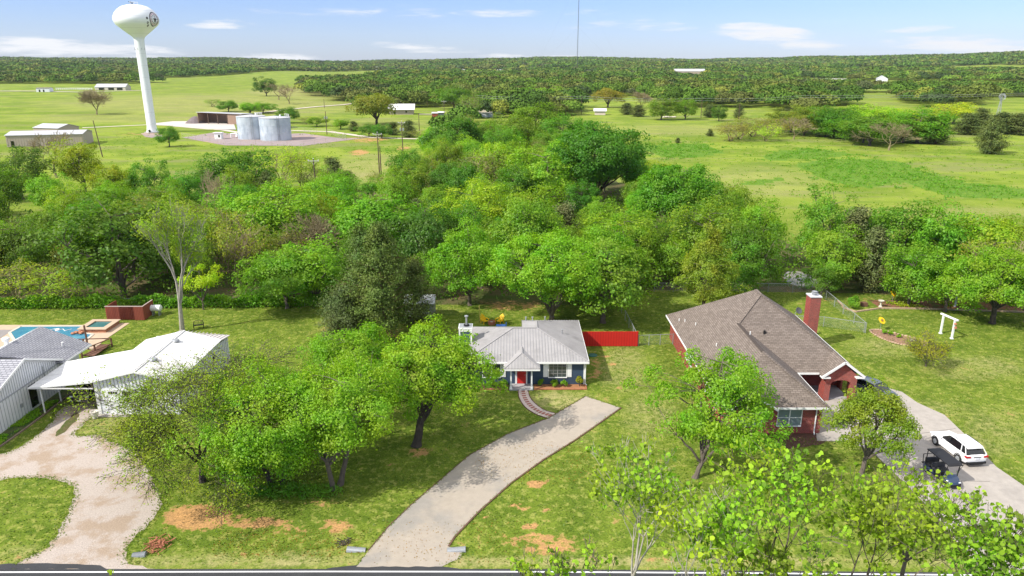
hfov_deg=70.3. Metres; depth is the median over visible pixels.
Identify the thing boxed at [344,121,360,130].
cedar tree
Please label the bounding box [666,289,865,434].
brick house
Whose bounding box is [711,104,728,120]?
leafy tree
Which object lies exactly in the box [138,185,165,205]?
leafy tree
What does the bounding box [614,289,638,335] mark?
chain link fence
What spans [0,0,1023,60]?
sky
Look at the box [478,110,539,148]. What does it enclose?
leafy tree
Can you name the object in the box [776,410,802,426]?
window
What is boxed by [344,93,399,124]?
oak tree
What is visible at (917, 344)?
ornamental tree
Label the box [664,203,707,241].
leafy tree
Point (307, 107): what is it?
gravel track
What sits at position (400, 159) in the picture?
leafy tree
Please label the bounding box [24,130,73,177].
bare tree
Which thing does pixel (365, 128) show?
leafy tree
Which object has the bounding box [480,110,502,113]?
farm house
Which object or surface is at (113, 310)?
equipment screen
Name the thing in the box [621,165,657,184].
leafy tree
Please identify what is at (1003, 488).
driveway
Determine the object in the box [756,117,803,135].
leafy tree
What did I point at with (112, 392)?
garage door
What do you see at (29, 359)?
white house
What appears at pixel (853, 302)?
round shrub
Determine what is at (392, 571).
road marking
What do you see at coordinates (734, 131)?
leafy tree
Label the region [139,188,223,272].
leafy tree
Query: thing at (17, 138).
metal building
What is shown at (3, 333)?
pool deck
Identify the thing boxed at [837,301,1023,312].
bed border
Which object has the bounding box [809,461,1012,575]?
cottonwood tree
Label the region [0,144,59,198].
leafy tree
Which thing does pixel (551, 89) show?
leafy tree
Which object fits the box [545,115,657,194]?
pecan tree
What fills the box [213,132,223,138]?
pump house
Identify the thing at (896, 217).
leafy tree
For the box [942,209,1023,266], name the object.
leafy tree
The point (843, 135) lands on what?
leafy tree
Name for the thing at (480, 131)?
leafy tree
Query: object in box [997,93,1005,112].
windmill
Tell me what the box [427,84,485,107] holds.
leafy tree
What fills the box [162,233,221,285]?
leafy tree
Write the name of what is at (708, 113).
cedar tree
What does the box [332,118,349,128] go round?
leafy tree
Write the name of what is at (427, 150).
leafy tree
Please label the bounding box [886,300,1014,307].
bed plants
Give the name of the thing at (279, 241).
leafy tree
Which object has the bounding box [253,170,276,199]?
cedar tree
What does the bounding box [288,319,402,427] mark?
leafy tree
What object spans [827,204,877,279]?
cedar tree
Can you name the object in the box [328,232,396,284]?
leafy tree
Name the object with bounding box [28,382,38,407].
door
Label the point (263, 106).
leafy tree
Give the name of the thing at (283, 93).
bare tree
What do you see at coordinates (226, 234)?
leafy tree
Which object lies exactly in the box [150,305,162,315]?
propane tank
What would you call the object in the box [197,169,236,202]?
bare tree
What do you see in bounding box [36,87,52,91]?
field building
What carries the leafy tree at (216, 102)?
on the ground at (28, 107)
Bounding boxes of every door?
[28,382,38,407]
[104,390,137,413]
[139,390,173,413]
[517,371,525,382]
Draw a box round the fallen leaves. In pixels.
[212,441,594,562]
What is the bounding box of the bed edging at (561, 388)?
[534,384,586,389]
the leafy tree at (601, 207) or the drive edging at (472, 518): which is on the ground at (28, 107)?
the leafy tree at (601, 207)
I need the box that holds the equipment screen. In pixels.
[104,300,152,319]
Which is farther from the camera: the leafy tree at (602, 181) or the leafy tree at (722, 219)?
the leafy tree at (602, 181)
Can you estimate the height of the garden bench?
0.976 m
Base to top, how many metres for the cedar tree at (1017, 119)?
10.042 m
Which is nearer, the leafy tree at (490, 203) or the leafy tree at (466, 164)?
the leafy tree at (490, 203)
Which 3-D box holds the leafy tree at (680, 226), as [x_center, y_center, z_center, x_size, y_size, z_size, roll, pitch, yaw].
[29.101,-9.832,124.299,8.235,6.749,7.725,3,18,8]
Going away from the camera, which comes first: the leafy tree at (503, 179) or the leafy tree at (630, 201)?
the leafy tree at (630, 201)
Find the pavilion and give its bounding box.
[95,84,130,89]
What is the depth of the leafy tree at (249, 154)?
187.70 m
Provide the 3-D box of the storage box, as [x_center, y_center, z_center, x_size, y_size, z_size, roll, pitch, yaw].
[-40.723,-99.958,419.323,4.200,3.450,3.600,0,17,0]
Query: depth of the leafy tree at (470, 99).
383.83 m
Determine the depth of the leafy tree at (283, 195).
136.03 m
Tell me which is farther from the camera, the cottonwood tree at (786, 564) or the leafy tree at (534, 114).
the leafy tree at (534, 114)
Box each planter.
[90,409,98,418]
[860,301,867,306]
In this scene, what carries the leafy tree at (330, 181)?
on the ground at (28, 107)
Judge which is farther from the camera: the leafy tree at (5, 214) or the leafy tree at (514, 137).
the leafy tree at (514, 137)
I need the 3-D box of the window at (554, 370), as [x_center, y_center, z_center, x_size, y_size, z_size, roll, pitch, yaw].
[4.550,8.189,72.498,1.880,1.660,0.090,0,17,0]
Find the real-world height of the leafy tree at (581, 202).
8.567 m
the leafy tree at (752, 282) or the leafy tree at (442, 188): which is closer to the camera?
the leafy tree at (752, 282)
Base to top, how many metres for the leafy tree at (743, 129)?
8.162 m
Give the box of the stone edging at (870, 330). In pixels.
[869,329,927,345]
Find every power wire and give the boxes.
[476,93,1010,98]
[477,95,1003,100]
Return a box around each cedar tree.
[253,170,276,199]
[311,284,371,343]
[313,156,346,185]
[323,220,400,330]
[339,218,422,345]
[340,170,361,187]
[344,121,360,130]
[386,121,401,134]
[388,253,447,327]
[398,120,417,137]
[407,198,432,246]
[553,200,580,229]
[616,102,632,114]
[630,104,647,116]
[700,104,712,117]
[705,129,713,135]
[729,103,746,118]
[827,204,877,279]
[847,222,896,295]
[919,119,958,143]
[948,112,981,134]
[962,107,992,128]
[972,117,1013,154]
[984,111,1022,133]
[1003,112,1023,135]
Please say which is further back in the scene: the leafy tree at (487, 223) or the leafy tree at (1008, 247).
the leafy tree at (487, 223)
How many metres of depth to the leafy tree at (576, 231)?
107.44 m
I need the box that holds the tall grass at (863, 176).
[645,140,1023,199]
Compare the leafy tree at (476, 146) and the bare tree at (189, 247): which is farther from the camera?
the leafy tree at (476, 146)
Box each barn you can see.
[388,104,415,114]
[673,69,704,73]
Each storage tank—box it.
[235,112,264,139]
[258,115,291,140]
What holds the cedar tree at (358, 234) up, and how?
on the ground at (28, 107)
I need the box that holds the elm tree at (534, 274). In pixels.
[483,223,605,319]
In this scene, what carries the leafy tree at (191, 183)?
on the ground at (28, 107)
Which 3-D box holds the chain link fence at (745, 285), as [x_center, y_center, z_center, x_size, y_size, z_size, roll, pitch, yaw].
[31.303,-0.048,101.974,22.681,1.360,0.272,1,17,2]
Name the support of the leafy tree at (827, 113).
on the ground at (28, 107)
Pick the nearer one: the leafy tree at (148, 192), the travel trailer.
the leafy tree at (148, 192)
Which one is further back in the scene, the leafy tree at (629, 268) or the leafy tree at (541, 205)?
the leafy tree at (541, 205)
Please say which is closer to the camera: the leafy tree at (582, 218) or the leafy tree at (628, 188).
the leafy tree at (582, 218)
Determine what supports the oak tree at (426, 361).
on the ground at (28, 107)
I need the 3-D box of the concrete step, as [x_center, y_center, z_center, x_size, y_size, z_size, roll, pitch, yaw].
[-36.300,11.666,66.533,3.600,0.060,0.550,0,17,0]
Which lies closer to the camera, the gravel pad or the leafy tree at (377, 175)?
the leafy tree at (377, 175)
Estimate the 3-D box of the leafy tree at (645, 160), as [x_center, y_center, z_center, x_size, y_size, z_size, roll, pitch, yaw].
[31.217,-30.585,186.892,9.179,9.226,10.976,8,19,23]
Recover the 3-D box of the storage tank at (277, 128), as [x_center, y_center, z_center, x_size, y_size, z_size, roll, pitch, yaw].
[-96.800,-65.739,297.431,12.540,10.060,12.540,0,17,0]
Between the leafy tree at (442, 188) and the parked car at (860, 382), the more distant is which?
the leafy tree at (442, 188)
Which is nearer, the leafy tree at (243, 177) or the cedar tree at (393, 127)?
the leafy tree at (243, 177)
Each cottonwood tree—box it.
[506,534,619,575]
[581,431,701,575]
[637,473,782,575]
[680,436,858,575]
[721,525,859,575]
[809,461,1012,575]
[854,452,984,575]
[892,483,1023,575]
[916,503,1023,575]
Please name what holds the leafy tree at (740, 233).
on the ground at (28, 107)
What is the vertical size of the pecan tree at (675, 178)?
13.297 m
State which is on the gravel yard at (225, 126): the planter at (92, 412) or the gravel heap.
the gravel heap
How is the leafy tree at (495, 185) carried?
on the ground at (28, 107)
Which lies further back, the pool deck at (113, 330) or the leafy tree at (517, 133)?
the leafy tree at (517, 133)
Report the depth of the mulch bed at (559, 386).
72.49 m
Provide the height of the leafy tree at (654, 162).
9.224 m
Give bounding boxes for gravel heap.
[186,116,205,123]
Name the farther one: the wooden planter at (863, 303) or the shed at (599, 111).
the shed at (599, 111)
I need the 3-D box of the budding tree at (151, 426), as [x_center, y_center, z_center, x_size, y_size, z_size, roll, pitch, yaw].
[-24.271,9.634,55.117,17.714,10.966,17.370,0,17,0]
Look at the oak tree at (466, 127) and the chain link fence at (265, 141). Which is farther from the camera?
the chain link fence at (265, 141)
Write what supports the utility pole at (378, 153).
on the ground at (28, 107)
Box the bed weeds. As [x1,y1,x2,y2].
[0,399,57,443]
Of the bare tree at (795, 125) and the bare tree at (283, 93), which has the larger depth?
the bare tree at (283, 93)
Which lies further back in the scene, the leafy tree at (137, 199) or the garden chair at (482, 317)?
the leafy tree at (137, 199)
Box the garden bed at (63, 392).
[0,389,73,443]
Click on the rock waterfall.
(79, 332)
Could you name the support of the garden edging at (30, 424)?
on the ground at (28, 107)
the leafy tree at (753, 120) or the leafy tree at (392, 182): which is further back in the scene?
the leafy tree at (753, 120)
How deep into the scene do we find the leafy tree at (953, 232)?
102.23 m
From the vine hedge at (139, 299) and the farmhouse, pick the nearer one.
the vine hedge at (139, 299)
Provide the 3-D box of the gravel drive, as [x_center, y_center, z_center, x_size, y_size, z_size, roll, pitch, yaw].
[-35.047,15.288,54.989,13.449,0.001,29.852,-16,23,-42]
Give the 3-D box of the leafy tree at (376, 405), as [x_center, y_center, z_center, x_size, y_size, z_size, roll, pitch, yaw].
[-13.499,10.269,55.195,11.314,9.930,11.408,0,17,0]
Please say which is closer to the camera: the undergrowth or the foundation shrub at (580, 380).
the foundation shrub at (580, 380)
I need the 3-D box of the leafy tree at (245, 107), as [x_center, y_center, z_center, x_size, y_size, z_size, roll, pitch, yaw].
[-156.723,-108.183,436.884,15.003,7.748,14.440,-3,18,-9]
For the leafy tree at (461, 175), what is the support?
on the ground at (28, 107)
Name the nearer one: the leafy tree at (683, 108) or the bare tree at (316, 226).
the bare tree at (316, 226)
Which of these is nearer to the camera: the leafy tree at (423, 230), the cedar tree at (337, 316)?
the cedar tree at (337, 316)
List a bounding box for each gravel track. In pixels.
[82,124,417,138]
[260,103,350,112]
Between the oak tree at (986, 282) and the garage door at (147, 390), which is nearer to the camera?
the garage door at (147, 390)
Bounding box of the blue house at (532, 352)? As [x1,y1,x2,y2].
[458,315,588,390]
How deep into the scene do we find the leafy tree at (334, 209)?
125.89 m
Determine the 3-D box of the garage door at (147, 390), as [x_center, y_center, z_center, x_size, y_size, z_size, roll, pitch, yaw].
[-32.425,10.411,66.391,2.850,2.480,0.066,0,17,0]
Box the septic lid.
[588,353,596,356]
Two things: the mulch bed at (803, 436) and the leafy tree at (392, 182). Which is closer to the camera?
the mulch bed at (803, 436)
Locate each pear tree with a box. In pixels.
[669,222,751,305]
[815,375,922,475]
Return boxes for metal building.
[4,130,93,146]
[32,123,78,130]
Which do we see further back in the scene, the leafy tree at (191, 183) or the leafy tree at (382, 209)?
the leafy tree at (191, 183)
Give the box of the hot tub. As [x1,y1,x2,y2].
[77,319,120,332]
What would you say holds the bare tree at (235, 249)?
on the ground at (28, 107)
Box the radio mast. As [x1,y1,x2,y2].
[557,3,615,66]
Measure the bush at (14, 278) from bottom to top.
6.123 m
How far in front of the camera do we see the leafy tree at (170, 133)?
271.30 m
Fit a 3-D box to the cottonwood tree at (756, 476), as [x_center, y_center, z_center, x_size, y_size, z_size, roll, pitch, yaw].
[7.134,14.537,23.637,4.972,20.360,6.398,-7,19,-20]
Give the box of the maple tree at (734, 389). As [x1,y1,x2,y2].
[620,343,796,479]
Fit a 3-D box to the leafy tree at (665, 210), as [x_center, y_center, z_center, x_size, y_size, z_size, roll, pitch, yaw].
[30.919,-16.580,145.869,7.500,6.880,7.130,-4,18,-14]
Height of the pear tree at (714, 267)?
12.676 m
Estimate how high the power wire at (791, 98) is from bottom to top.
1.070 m
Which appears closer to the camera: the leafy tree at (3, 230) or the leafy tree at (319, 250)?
the leafy tree at (319, 250)
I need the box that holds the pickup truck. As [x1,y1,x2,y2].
[69,383,95,401]
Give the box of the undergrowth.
[0,190,959,299]
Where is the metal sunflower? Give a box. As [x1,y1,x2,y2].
[879,317,884,328]
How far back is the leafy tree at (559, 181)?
153.31 m
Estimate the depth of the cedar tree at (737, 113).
405.03 m
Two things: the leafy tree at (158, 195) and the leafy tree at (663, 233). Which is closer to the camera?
the leafy tree at (663, 233)
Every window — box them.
[482,364,500,377]
[548,364,566,377]
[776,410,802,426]
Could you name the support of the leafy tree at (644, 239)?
on the ground at (28, 107)
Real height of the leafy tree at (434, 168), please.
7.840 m
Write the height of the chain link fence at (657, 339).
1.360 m
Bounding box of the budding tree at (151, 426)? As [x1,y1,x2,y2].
[44,336,305,533]
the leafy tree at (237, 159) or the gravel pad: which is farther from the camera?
the gravel pad
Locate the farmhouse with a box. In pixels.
[876,75,887,80]
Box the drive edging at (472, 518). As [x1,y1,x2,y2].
[368,390,621,550]
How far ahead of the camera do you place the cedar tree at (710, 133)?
311.94 m
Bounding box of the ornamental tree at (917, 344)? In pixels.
[902,327,957,369]
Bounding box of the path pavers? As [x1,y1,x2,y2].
[521,391,551,415]
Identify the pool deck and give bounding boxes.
[0,323,128,349]
[0,330,10,337]
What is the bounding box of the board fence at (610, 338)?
[582,331,638,345]
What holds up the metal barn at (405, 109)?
on the ground at (28, 107)
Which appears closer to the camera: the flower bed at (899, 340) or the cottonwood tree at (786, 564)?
the cottonwood tree at (786, 564)
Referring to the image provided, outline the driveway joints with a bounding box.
[873,423,989,497]
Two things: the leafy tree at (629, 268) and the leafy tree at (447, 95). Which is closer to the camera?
the leafy tree at (629, 268)
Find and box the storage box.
[437,111,444,115]
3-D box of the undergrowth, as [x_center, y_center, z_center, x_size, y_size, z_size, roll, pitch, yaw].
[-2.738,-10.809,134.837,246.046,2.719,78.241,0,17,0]
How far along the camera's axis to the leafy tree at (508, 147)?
174.03 m
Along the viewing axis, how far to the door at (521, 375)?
72.72 m
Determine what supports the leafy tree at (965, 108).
on the ground at (28, 107)
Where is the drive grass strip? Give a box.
[55,413,78,435]
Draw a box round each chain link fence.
[181,133,344,145]
[292,127,346,139]
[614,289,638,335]
[638,333,673,345]
[654,283,816,292]
[796,315,865,331]
[818,289,866,332]
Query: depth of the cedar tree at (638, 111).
422.17 m
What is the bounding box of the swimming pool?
[8,325,93,340]
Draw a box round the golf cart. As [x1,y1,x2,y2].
[921,448,962,487]
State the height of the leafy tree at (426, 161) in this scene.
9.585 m
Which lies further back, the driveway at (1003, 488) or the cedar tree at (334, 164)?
the cedar tree at (334, 164)
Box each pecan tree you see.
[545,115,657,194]
[633,160,728,221]
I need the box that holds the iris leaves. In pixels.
[242,479,343,499]
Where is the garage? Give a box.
[27,330,229,413]
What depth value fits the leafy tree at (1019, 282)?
88.46 m
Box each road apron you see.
[0,563,105,568]
[322,565,463,569]
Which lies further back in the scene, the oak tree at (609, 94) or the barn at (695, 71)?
the barn at (695, 71)
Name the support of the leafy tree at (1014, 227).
on the ground at (28, 107)
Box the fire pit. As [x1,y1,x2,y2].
[488,320,494,325]
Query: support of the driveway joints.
on the driveway at (1003, 488)
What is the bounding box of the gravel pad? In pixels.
[182,133,360,145]
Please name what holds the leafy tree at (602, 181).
on the ground at (28, 107)
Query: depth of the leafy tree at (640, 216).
122.33 m
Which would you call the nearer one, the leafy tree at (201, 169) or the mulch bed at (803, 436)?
the mulch bed at (803, 436)
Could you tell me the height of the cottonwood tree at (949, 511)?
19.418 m
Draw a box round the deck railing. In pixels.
[79,325,112,358]
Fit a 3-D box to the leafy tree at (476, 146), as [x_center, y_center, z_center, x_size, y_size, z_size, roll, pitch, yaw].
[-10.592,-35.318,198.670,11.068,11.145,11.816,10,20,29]
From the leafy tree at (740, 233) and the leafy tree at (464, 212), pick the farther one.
the leafy tree at (464, 212)
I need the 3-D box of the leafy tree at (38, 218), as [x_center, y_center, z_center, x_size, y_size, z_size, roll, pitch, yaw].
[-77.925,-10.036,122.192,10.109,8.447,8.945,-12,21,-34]
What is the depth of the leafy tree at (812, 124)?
311.09 m
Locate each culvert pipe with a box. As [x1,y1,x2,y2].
[131,551,147,557]
[346,546,365,552]
[447,546,465,552]
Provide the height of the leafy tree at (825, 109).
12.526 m
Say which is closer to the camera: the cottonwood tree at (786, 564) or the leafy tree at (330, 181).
the cottonwood tree at (786, 564)
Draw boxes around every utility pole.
[93,121,102,156]
[373,133,381,172]
[400,121,403,151]
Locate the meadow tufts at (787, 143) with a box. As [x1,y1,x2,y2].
[2,133,1023,228]
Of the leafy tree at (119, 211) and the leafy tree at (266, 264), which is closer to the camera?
the leafy tree at (266, 264)
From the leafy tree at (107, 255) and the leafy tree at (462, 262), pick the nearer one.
the leafy tree at (462, 262)
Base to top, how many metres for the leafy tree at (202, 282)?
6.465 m
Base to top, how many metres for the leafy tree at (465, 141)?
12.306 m
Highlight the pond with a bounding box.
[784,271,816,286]
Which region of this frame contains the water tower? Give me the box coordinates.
[112,1,158,132]
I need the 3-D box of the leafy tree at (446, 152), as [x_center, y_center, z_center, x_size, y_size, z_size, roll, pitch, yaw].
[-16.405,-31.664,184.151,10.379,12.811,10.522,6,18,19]
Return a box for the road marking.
[0,571,971,575]
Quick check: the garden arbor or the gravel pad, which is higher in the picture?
the gravel pad
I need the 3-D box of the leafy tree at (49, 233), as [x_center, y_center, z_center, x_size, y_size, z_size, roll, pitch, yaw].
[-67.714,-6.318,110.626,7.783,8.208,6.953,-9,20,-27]
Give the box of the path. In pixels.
[518,390,554,418]
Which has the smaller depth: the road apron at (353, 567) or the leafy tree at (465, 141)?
the road apron at (353, 567)
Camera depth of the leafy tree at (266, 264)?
98.37 m
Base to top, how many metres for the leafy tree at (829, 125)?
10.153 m
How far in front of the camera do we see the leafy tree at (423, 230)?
105.42 m
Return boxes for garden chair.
[480,313,488,322]
[495,313,503,323]
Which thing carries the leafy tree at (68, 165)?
on the ground at (28, 107)
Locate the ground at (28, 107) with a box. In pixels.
[0,61,1023,571]
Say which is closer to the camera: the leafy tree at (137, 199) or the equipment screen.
the equipment screen
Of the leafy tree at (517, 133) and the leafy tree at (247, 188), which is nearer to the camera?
the leafy tree at (247, 188)
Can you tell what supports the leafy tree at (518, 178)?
on the ground at (28, 107)
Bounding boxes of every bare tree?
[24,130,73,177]
[74,89,113,114]
[124,194,214,330]
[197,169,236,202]
[220,226,256,268]
[262,82,292,99]
[278,88,297,103]
[281,210,352,260]
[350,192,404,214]
[626,92,659,105]
[768,118,817,138]
[850,121,921,149]
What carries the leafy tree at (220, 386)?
on the ground at (28, 107)
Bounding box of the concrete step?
[98,414,130,416]
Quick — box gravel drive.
[0,404,162,568]
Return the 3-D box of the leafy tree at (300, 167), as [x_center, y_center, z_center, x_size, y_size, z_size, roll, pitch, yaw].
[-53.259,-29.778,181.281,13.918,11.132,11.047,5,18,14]
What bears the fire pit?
on the ground at (28, 107)
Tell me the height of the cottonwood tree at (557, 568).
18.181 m
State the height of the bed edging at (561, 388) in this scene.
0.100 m
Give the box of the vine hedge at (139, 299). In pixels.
[0,291,331,309]
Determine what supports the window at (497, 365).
in the blue house at (532, 352)
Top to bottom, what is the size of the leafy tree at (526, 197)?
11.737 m
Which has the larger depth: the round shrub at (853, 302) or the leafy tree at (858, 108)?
the leafy tree at (858, 108)
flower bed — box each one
[869,300,1023,310]
[872,330,922,344]
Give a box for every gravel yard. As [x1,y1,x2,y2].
[141,133,161,137]
[156,121,235,129]
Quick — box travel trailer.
[479,112,492,116]
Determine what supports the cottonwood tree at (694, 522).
on the ground at (28, 107)
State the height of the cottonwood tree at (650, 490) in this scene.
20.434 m
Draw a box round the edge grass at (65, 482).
[0,395,622,564]
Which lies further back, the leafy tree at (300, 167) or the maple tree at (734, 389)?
the leafy tree at (300, 167)
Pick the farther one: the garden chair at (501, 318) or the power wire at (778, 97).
the power wire at (778, 97)
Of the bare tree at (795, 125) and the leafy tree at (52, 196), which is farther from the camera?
the bare tree at (795, 125)
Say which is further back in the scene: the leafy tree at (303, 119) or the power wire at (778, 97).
the power wire at (778, 97)
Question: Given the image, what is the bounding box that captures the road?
[0,569,979,575]
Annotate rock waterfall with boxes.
[71,330,83,334]
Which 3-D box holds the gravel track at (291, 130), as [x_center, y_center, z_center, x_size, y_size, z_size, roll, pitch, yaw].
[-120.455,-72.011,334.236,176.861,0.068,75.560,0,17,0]
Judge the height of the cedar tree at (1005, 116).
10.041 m
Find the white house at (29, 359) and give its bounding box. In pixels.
[0,326,91,433]
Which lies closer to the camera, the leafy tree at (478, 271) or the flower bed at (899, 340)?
the flower bed at (899, 340)
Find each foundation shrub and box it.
[550,379,558,386]
[560,380,567,385]
[576,376,582,385]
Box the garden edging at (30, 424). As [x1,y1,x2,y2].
[0,387,77,446]
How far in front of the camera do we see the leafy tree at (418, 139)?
244.53 m
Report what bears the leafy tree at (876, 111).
on the ground at (28, 107)
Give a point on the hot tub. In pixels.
(98, 325)
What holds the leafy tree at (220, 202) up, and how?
on the ground at (28, 107)
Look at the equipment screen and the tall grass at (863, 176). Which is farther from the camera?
the tall grass at (863, 176)
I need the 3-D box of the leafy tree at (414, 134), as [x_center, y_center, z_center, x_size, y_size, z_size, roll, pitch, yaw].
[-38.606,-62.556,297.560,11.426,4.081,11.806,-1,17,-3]
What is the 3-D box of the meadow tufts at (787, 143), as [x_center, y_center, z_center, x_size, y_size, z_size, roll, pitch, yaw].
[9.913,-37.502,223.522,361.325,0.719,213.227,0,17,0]
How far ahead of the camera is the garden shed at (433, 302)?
91.08 m
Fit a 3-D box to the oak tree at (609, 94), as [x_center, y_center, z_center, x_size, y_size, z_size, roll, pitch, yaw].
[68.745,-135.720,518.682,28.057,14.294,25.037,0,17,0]
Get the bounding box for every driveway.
[356,396,619,566]
[816,389,1023,575]
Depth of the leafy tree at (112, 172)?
152.23 m
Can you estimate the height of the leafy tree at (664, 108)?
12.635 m
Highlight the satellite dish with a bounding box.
[795,307,801,313]
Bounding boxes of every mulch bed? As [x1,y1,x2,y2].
[533,384,584,388]
[734,433,825,448]
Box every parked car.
[857,375,897,399]
[930,431,988,464]
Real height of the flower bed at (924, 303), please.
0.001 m
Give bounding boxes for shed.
[197,112,252,123]
[404,294,436,316]
[594,108,606,114]
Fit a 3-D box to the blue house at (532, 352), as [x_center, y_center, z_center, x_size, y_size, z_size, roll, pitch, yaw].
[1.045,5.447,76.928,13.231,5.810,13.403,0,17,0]
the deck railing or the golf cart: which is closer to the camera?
the golf cart
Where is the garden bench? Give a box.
[193,320,203,327]
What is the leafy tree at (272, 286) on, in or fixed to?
on the ground at (28, 107)
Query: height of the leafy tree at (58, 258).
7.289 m
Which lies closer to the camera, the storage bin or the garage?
the garage
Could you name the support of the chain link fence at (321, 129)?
on the ground at (28, 107)
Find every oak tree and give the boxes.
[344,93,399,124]
[359,311,508,448]
[416,116,487,147]
[591,87,628,107]
[929,244,1023,324]
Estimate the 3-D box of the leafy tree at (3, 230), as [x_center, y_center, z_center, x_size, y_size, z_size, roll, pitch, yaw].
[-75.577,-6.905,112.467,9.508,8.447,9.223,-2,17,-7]
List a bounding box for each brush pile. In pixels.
[142,533,175,554]
[334,537,350,547]
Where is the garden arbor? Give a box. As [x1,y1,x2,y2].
[939,313,958,338]
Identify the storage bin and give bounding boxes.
[496,322,506,326]
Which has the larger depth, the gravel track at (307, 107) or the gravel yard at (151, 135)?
the gravel track at (307, 107)
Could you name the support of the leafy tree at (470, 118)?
on the ground at (28, 107)
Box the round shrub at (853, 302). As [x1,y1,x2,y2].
[848,295,859,307]
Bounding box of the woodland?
[0,50,1023,127]
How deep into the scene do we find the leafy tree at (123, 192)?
138.73 m
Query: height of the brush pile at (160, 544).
0.559 m
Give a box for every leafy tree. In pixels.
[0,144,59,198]
[0,161,34,218]
[0,191,17,223]
[0,214,50,265]
[0,216,56,282]
[0,220,19,252]
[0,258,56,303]
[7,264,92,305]
[17,202,68,243]
[21,187,197,297]
[22,171,77,208]
[39,224,91,266]
[41,180,88,215]
[41,187,95,225]
[45,137,104,192]
[47,241,97,282]
[59,199,117,257]
[84,164,137,196]
[88,178,136,206]
[88,200,135,236]
[89,219,134,267]
[94,179,138,209]
[107,227,156,280]
[111,192,153,218]
[121,156,170,203]
[129,178,198,212]
[129,194,169,219]
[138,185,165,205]
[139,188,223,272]
[152,126,181,146]
[152,167,216,206]
[158,351,355,497]
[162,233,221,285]
[177,261,226,309]
[179,201,209,222]
[183,159,250,196]
[188,366,270,422]
[193,203,247,266]
[198,146,289,190]
[199,181,265,254]
[203,205,279,285]
[204,98,221,106]
[208,181,260,222]
[211,162,265,201]
[214,100,238,111]
[217,177,335,253]
[227,247,338,308]
[231,144,275,176]
[238,102,261,112]
[250,144,317,184]
[250,249,283,295]
[251,76,277,95]
[252,101,280,112]
[252,174,316,214]
[259,221,308,258]
[261,347,408,491]
[266,232,349,303]
[274,106,299,118]
[278,148,322,188]
[280,184,348,243]
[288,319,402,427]
[294,116,309,123]
[294,168,328,183]
[300,176,340,198]
[305,116,329,126]
[310,171,359,208]
[313,163,361,195]
[317,209,364,249]
[321,200,353,222]
[325,186,430,248]
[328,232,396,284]
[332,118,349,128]
[352,122,374,136]
[352,177,382,211]
[362,170,387,195]
[371,123,392,137]
[372,195,465,262]
[375,169,419,215]
[383,146,423,179]
[385,157,431,198]
[402,149,432,172]
[405,130,423,136]
[406,251,445,291]
[413,153,439,180]
[414,127,442,149]
[416,183,453,200]
[418,185,453,207]
[421,138,451,162]
[422,148,441,168]
[425,195,454,217]
[425,216,503,305]
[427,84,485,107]
[427,162,461,194]
[428,136,466,168]
[430,176,511,241]
[430,198,491,246]
[434,130,460,146]
[442,159,484,201]
[447,158,476,185]
[451,132,496,158]
[452,170,526,214]
[453,148,515,187]
[456,94,481,108]
[458,140,484,162]
[461,121,487,142]
[462,113,479,124]
[465,251,501,288]
[470,217,504,248]
[473,141,510,180]
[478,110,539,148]
[479,177,510,201]
[483,123,513,148]
[483,216,502,241]
[485,197,572,266]
[486,137,549,179]
[488,182,578,220]
[494,161,537,198]
[495,160,523,186]
[496,125,526,144]
[496,139,594,202]
[498,99,564,133]
[498,132,525,147]
[501,193,564,236]
[529,139,547,147]
[530,130,553,147]
[534,232,585,284]
[537,86,563,91]
[539,112,583,142]
[550,128,569,142]
[551,216,599,238]
[555,236,667,323]
[562,178,599,218]
[571,212,594,230]
[578,217,643,299]
[579,196,623,228]
[581,204,663,260]
[587,195,614,218]
[598,171,619,191]
[607,221,657,282]
[619,176,647,208]
[619,211,658,236]
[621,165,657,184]
[624,188,656,221]
[633,154,650,164]
[643,216,682,263]
[644,159,670,188]
[646,97,680,119]
[649,234,700,278]
[657,189,673,221]
[659,210,698,231]
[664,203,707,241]
[665,194,747,256]
[668,97,698,119]
[692,184,744,225]
[699,200,743,227]
[699,234,770,296]
[706,178,768,215]
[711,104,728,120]
[712,123,755,140]
[720,216,787,288]
[721,119,769,138]
[729,116,777,136]
[734,193,791,254]
[746,124,783,140]
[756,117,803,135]
[764,104,813,131]
[783,112,819,135]
[787,105,838,131]
[791,180,869,257]
[797,222,872,288]
[798,258,844,294]
[804,105,860,137]
[809,115,845,136]
[819,114,862,138]
[825,122,897,142]
[835,103,884,119]
[835,113,906,145]
[848,103,899,121]
[859,195,948,268]
[878,239,947,304]
[883,108,922,139]
[886,106,958,142]
[893,120,930,142]
[897,247,986,312]
[902,199,995,266]
[925,103,968,119]
[929,102,981,123]
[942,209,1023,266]
[950,233,1022,298]
[973,241,1023,297]
[980,211,1023,250]
[994,264,1023,321]

